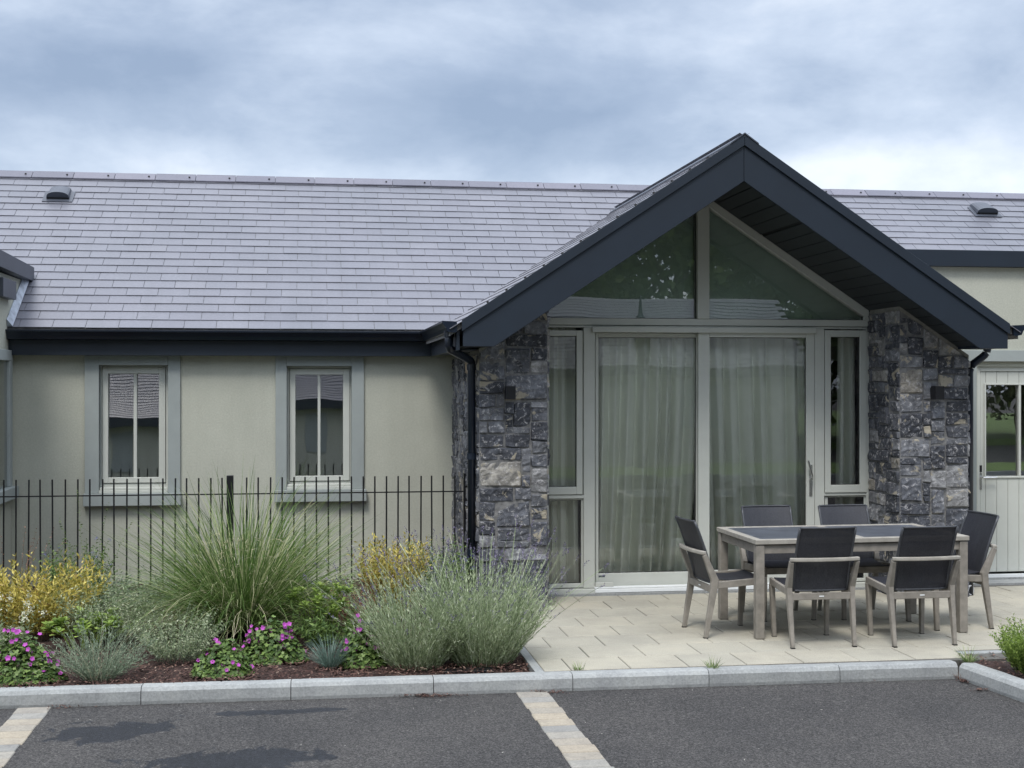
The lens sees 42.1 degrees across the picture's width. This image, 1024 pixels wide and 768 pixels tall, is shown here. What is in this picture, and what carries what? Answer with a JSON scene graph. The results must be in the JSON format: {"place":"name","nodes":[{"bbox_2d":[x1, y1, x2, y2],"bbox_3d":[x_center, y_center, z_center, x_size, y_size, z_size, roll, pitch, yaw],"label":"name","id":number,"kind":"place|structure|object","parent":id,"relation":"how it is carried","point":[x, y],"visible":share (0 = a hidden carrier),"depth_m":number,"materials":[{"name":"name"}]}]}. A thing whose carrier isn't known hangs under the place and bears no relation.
{"place":"outdoors","nodes":[
{"label":"outdoors","id":0,"kind":"place"},
{"bbox_2d":[35,537,123,624],"bbox_3d":[-3.418,1.555,10.495,0.691,0.689,0.649,0,0,-9],"label":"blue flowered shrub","id":1,"kind":"object","parent":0,"point":[52,571],"visible":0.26,"depth_m":10.47,"materials":[{"name":"green plant"}]},
{"bbox_2d":[326,570,390,626],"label":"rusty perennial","id":2,"kind":"object","parent":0,"point":[343,611],"visible":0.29,"depth_m":10.35,"materials":[{"name":"green plant"}]},
{"bbox_2d":[402,534,475,608],"bbox_3d":[-0.608,1.579,11.061,0.671,0.643,0.714,0,0,-9],"label":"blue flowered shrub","id":3,"kind":"object","parent":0,"point":[446,564],"visible":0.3,"depth_m":10.99,"materials":[{"name":"green plant"}]},
{"bbox_2d":[0,675,1023,767],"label":"asphalt ground","id":4,"kind":"structure","parent":0,"point":[868,725],"depth_m":7.62,"materials":[{"name":"grey asphalt"}]},
{"bbox_2d":[0,250,33,588],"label":"flat roofed annex","id":5,"kind":"object","parent":4,"relation":"on","point":[14,271],"visible":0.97,"depth_m":12.30,"materials":[{"name":"grey paint"}]},
{"bbox_2d":[0,707,50,767],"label":"parking line","id":6,"kind":"object","parent":4,"relation":"on","point":[16,729],"visible":0.95,"depth_m":7.64,"materials":[{"name":"white paint"}]},
{"bbox_2d":[0,473,467,605],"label":"metal fence","id":7,"kind":"object","parent":4,"relation":"on","point":[230,480],"visible":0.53,"depth_m":11.66,"materials":[{"name":"black metal"}]},
{"bbox_2d":[0,578,529,686],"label":"mulch bed","id":8,"kind":"object","parent":4,"relation":"on","point":[48,643],"visible":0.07,"depth_m":9.08,"materials":[{"name":"brown soil"}]},
{"bbox_2d":[0,617,32,653],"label":"variegated shrub","id":9,"kind":"object","parent":8,"relation":"on","point":[13,634],"visible":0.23,"depth_m":9.26,"materials":[{"name":"green plant"}]},
{"bbox_2d":[0,590,47,639],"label":"cream flowered plant","id":10,"kind":"object","parent":8,"relation":"on","point":[24,612],"visible":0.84,"depth_m":9.46,"materials":[{"name":"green plant"}]},
{"bbox_2d":[0,526,65,599],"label":"reddish stems","id":11,"kind":"object","parent":8,"relation":"on","point":[32,549],"visible":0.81,"depth_m":10.46,"materials":[{"name":"orange plant"}]},
{"bbox_2d":[0,628,68,686],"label":"geranium","id":12,"kind":"object","parent":8,"relation":"on","point":[10,661],"visible":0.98,"depth_m":8.48,"materials":[{"name":"green plant"}]},
{"bbox_2d":[0,549,111,640],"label":"golden shrub","id":13,"kind":"object","parent":8,"relation":"on","point":[49,603],"visible":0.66,"depth_m":9.88,"materials":[{"name":"yellow plant"}]},
{"bbox_2d":[40,606,126,650],"bbox_3d":[-3.083,1.765,9.603,0.624,0.270,0.559,0,0,-9],"label":"lime sedum","id":14,"kind":"object","parent":8,"relation":"on","point":[57,623],"visible":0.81,"depth_m":9.55,"materials":[{"name":"green plant"}]},
{"bbox_2d":[48,490,132,584],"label":"willowy stems","id":15,"kind":"object","parent":8,"relation":"on","point":[84,546],"visible":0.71,"depth_m":10.34,"materials":[{"name":"green plant"}]},
{"bbox_2d":[29,614,168,681],"bbox_3d":[-2.645,1.645,8.538,0.925,0.511,1.017,0,0,-27],"label":"grey leaved plant","id":16,"kind":"object","parent":8,"relation":"on","point":[108,669],"visible":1,"depth_m":8.54,"materials":[{"name":"grey green leaf"}]},
{"bbox_2d":[44,566,181,644],"bbox_3d":[-2.944,1.630,9.861,1.020,0.539,0.870,0,0,-9],"label":"variegated shrub","id":17,"kind":"object","parent":8,"relation":"on","point":[97,610],"visible":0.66,"depth_m":9.79,"materials":[{"name":"green plant"}]},
{"bbox_2d":[81,569,182,610],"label":"leafy perennial","id":18,"kind":"object","parent":8,"relation":"on","point":[128,591],"visible":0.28,"depth_m":11.20,"materials":[{"name":"green plant"}]},
{"bbox_2d":[118,600,232,663],"bbox_3d":[-2.314,1.685,9.178,0.783,0.431,0.642,0,0,-9],"label":"variegated shrub","id":19,"kind":"object","parent":8,"relation":"on","point":[160,652],"visible":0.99,"depth_m":9.10,"materials":[{"name":"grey plant"}]},
{"bbox_2d":[189,637,254,678],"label":"geranium","id":20,"kind":"object","parent":8,"relation":"on","point":[213,662],"visible":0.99,"depth_m":8.65,"materials":[{"name":"green plant"}]},
{"bbox_2d":[70,452,403,654],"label":"ornamental grass","id":21,"kind":"object","parent":8,"relation":"on","point":[244,595],"depth_m":9.96,"materials":[{"name":"plant"}]},
{"bbox_2d":[240,614,309,665],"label":"geranium","id":22,"kind":"object","parent":8,"relation":"on","point":[276,633],"visible":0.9,"depth_m":9.06,"materials":[{"name":"green plant"}]},
{"bbox_2d":[283,581,357,639],"bbox_3d":[-1.423,1.688,9.865,0.580,0.425,0.544,0,0,-9],"label":"lime sedum","id":23,"kind":"object","parent":8,"relation":"on","point":[332,607],"visible":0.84,"depth_m":9.87,"materials":[{"name":"green plant"}]},
{"bbox_2d":[286,560,365,612],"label":"leafy perennial","id":24,"kind":"object","parent":8,"relation":"on","point":[354,576],"visible":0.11,"depth_m":11.22,"materials":[{"name":"green plant"}]},
{"bbox_2d":[284,594,372,648],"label":"leafy perennial","id":25,"kind":"object","parent":8,"relation":"on","point":[310,628],"visible":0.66,"depth_m":9.57,"materials":[{"name":"green plant"}]},
{"bbox_2d":[300,633,357,668],"bbox_3d":[-1.213,1.782,8.945,0.494,0.236,0.476,0,0,-9],"label":"blue fescue","id":26,"kind":"object","parent":8,"relation":"on","point":[328,661],"visible":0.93,"depth_m":8.90,"materials":[{"name":"teal plant"}]},
{"bbox_2d":[339,613,386,669],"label":"geranium","id":27,"kind":"object","parent":8,"relation":"on","point":[364,655],"visible":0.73,"depth_m":8.92,"materials":[{"name":"green plant"}]},
{"bbox_2d":[348,531,435,620],"bbox_3d":[-0.979,1.536,10.785,0.697,0.729,0.690,0,0,43],"label":"golden shrub","id":28,"kind":"object","parent":8,"relation":"on","point":[383,562],"visible":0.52,"depth_m":10.67,"materials":[{"name":"yellow plant"}]},
{"bbox_2d":[303,529,522,670],"bbox_3d":[-0.613,1.451,8.996,1.377,0.901,1.520,0,0,16],"label":"lavender","id":29,"kind":"object","parent":8,"relation":"on","point":[410,651],"visible":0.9,"depth_m":8.86,"materials":[{"name":"green plant"}]},
{"bbox_2d":[441,667,493,674],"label":"mulch","id":30,"kind":"object","parent":8,"relation":"on","point":[485,669],"visible":0.65,"depth_m":8.78,"materials":[{"name":"brown wood"}]},
{"bbox_2d":[367,514,608,666],"bbox_3d":[-0.167,1.403,9.136,1.651,0.996,1.582,0,0,-9],"label":"lavender","id":31,"kind":"object","parent":8,"relation":"on","point":[508,631],"visible":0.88,"depth_m":8.96,"materials":[{"name":"green plant"}]},
{"bbox_2d":[0,618,1023,687],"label":"bark chips","id":32,"kind":"object","parent":8,"relation":"on","point":[397,672],"visible":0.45,"depth_m":8.73,"materials":[{"name":"brown wood"}]},
{"bbox_2d":[21,682,1001,767],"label":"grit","id":33,"kind":"object","parent":4,"relation":"on","point":[506,710],"visible":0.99,"depth_m":7.96,"materials":[{"name":"grey gravel"}]},
{"bbox_2d":[0,133,1023,611],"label":"bungalow","id":34,"kind":"object","parent":4,"relation":"on","point":[172,331],"visible":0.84,"depth_m":12.71,"materials":[{"name":"beige concrete"}]},
{"bbox_2d":[83,355,180,506],"bbox_3d":[-3.626,0.431,12.768,0.900,1.442,0.273,0,0,-8],"label":"window","id":35,"kind":"structure","parent":34,"relation":"in","point":[168,368],"depth_m":12.72,"materials":[{"name":"grey paint"}]},
{"bbox_2d":[274,356,366,501],"bbox_3d":[-1.873,0.423,13.030,0.884,1.426,0.273,0,0,-8],"label":"window","id":36,"kind":"structure","parent":34,"relation":"in","point":[353,378],"depth_m":12.98,"materials":[{"name":"grey paint"}]},
{"bbox_2d":[547,328,578,582],"bbox_3d":[0.371,0.655,12.114,0.451,2.390,0.176,0,0,-9],"label":"curtain","id":37,"kind":"object","parent":34,"relation":"hanging from","point":[563,519],"visible":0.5,"depth_m":12.10,"materials":[{"name":"white fabric"}]},
{"bbox_2d":[595,332,696,572],"bbox_3d":[1.234,0.655,12.229,1.071,2.390,0.196,0,0,-9],"label":"curtain","id":38,"kind":"object","parent":34,"relation":"hanging from","point":[646,439],"visible":0.8,"depth_m":12.20,"materials":[{"name":"white fabric"}]},
{"bbox_2d":[547,325,868,593],"bbox_3d":[1.738,0.685,12.108,3.163,2.429,0.164,0,0,-8],"label":"sliding door","id":39,"kind":"structure","parent":34,"relation":"in","point":[818,486],"depth_m":12.10,"materials":[{"name":"plastic"}]},
{"bbox_2d":[549,201,868,326],"bbox_3d":[1.735,-1.114,12.129,3.163,1.158,0.102,0,0,-8],"label":"gable window","id":40,"kind":"structure","parent":34,"relation":"in","point":[701,318],"depth_m":12.12,"materials":[{"name":"white plastic"}]},
{"bbox_2d":[710,338,804,568],"bbox_3d":[2.276,0.655,12.409,1.136,2.390,0.193,0,0,-9],"label":"curtain","id":41,"kind":"object","parent":34,"relation":"hanging from","point":[757,421],"visible":0.66,"depth_m":12.38,"materials":[{"name":"white fabric"}]},
{"bbox_2d":[835,329,855,573],"bbox_3d":[3.146,0.655,12.540,0.255,2.390,0.171,0,0,-9],"label":"curtain","id":42,"kind":"object","parent":34,"relation":"hanging from","point":[845,458],"visible":0.54,"depth_m":12.49,"materials":[{"name":"white fabric"}]},
{"bbox_2d":[0,660,1023,708],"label":"kerb","id":43,"kind":"structure","parent":4,"relation":"on","point":[1000,682],"depth_m":8.53,"materials":[{"name":"concrete"}]},
{"bbox_2d":[702,655,724,668],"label":"grass tuft","id":44,"kind":"object","parent":43,"relation":"on","point":[713,666],"visible":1,"depth_m":8.80,"materials":[{"name":"green plant"}]},
{"bbox_2d":[490,610,543,671],"bbox_3d":[0.003,1.938,9.894,0.060,0.124,2.430,0,0,-9],"label":"patio edging","id":45,"kind":"object","parent":4,"relation":"on","point":[533,665],"visible":0.2,"depth_m":9.02,"materials":[{"name":"concrete"}]},
{"bbox_2d":[48,679,987,708],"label":"spilled mulch","id":46,"kind":"object","parent":4,"relation":"on","point":[441,695],"visible":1,"depth_m":8.46,"materials":[{"name":"brown plant"}]},
{"bbox_2d":[516,691,613,767],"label":"parking line","id":47,"kind":"object","parent":4,"relation":"on","point":[572,742],"visible":0.94,"depth_m":7.55,"materials":[{"name":"white paint"}]},
{"bbox_2d":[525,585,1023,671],"bbox_3d":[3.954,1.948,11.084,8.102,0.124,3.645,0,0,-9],"label":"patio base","id":48,"kind":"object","parent":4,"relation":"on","point":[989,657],"visible":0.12,"depth_m":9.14,"materials":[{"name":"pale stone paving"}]},
{"bbox_2d":[570,661,584,670],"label":"grass tuft","id":49,"kind":"object","parent":48,"relation":"on","point":[577,667],"visible":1,"depth_m":8.76,"materials":[{"name":"green plant"}]},
{"bbox_2d":[497,586,1023,671],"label":"patio","id":50,"kind":"structure","parent":48,"relation":"on","point":[727,638],"depth_m":10.05,"materials":[{"name":"beige stone"}]},
{"bbox_2d":[675,515,767,638],"bbox_3d":[1.574,1.444,10.130,0.597,0.872,0.524,0,0,-12],"label":"dining chair","id":51,"kind":"object","parent":50,"relation":"on","point":[698,564],"visible":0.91,"depth_m":10.05,"materials":[{"name":"grey wood"}]},
{"bbox_2d":[739,505,816,621],"bbox_3d":[2.164,1.444,10.850,0.524,0.872,0.597,0,0,-9],"label":"dining chair","id":52,"kind":"object","parent":50,"relation":"on","point":[767,515],"visible":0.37,"depth_m":11.05,"materials":[{"name":"black fabric"}]},
{"bbox_2d":[769,526,859,648],"bbox_3d":[2.197,1.444,9.705,0.524,0.872,0.597,0,0,-9],"label":"dining chair","id":53,"kind":"object","parent":50,"relation":"on","point":[819,564],"visible":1,"depth_m":9.53,"materials":[{"name":"black fabric"}]},
{"bbox_2d":[717,523,968,638],"bbox_3d":[2.553,1.511,10.386,1.690,0.732,0.920,0,0,-9],"label":"dining table","id":54,"kind":"object","parent":50,"relation":"on","point":[760,542],"visible":0.74,"depth_m":10.07,"materials":[{"name":"grey wood"}]},
{"bbox_2d":[817,504,896,619],"bbox_3d":[2.817,1.444,10.917,0.524,0.872,0.597,0,0,-9],"label":"dining chair","id":55,"kind":"object","parent":50,"relation":"on","point":[849,514],"visible":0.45,"depth_m":11.12,"materials":[{"name":"grey fabric"}]},
{"bbox_2d":[865,525,960,647],"bbox_3d":[2.934,1.444,9.760,0.524,0.872,0.597,0,0,-10],"label":"dining chair","id":56,"kind":"object","parent":50,"relation":"on","point":[920,563],"visible":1,"depth_m":9.58,"materials":[{"name":"black fabric"}]},
{"bbox_2d":[904,510,998,630],"bbox_3d":[3.447,1.444,10.428,0.597,0.872,0.524,0,0,-14],"label":"dining chair","id":57,"kind":"object","parent":50,"relation":"on","point":[978,528],"visible":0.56,"depth_m":10.36,"materials":[{"name":"black fabric"}]},
{"bbox_2d":[831,249,1023,585],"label":"flat roofed annex","id":58,"kind":"object","parent":4,"relation":"on","point":[993,280],"visible":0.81,"depth_m":12.86,"materials":[{"name":"beige paint"}]},
{"bbox_2d":[980,372,1023,571],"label":"door","id":59,"kind":"structure","parent":58,"relation":"in","point":[1003,496],"depth_m":12.88,"materials":[{"name":"white wood"}]},
{"bbox_2d":[956,650,1004,654],"bbox_3d":[5.614,1.938,9.696,5.028,0.123,0.080,0,0,-9],"label":"bed edging","id":60,"kind":"object","parent":4,"relation":"on","point":[985,652],"visible":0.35,"depth_m":9.33,"materials":[{"name":"concrete"}]},
{"bbox_2d":[960,661,1023,678],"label":"corner bed","id":61,"kind":"object","parent":4,"relation":"on","point":[992,664],"visible":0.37,"depth_m":9.00,"materials":[{"name":"brown soil"}]},
{"bbox_2d":[955,645,982,662],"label":"grass tuft","id":62,"kind":"object","parent":61,"relation":"on","point":[970,659],"visible":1,"depth_m":9.04,"materials":[{"name":"green plant"}]},
{"bbox_2d":[989,614,1023,673],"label":"shrub","id":63,"kind":"object","parent":61,"relation":"on","point":[1014,652],"visible":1,"depth_m":8.76,"materials":[{"name":"green plant"}]},
{"bbox_2d":[0,0,1023,192],"label":"sky","id":64,"kind":"structure","parent":0,"point":[900,95],"materials":[{"name":"grey"}]}
]}

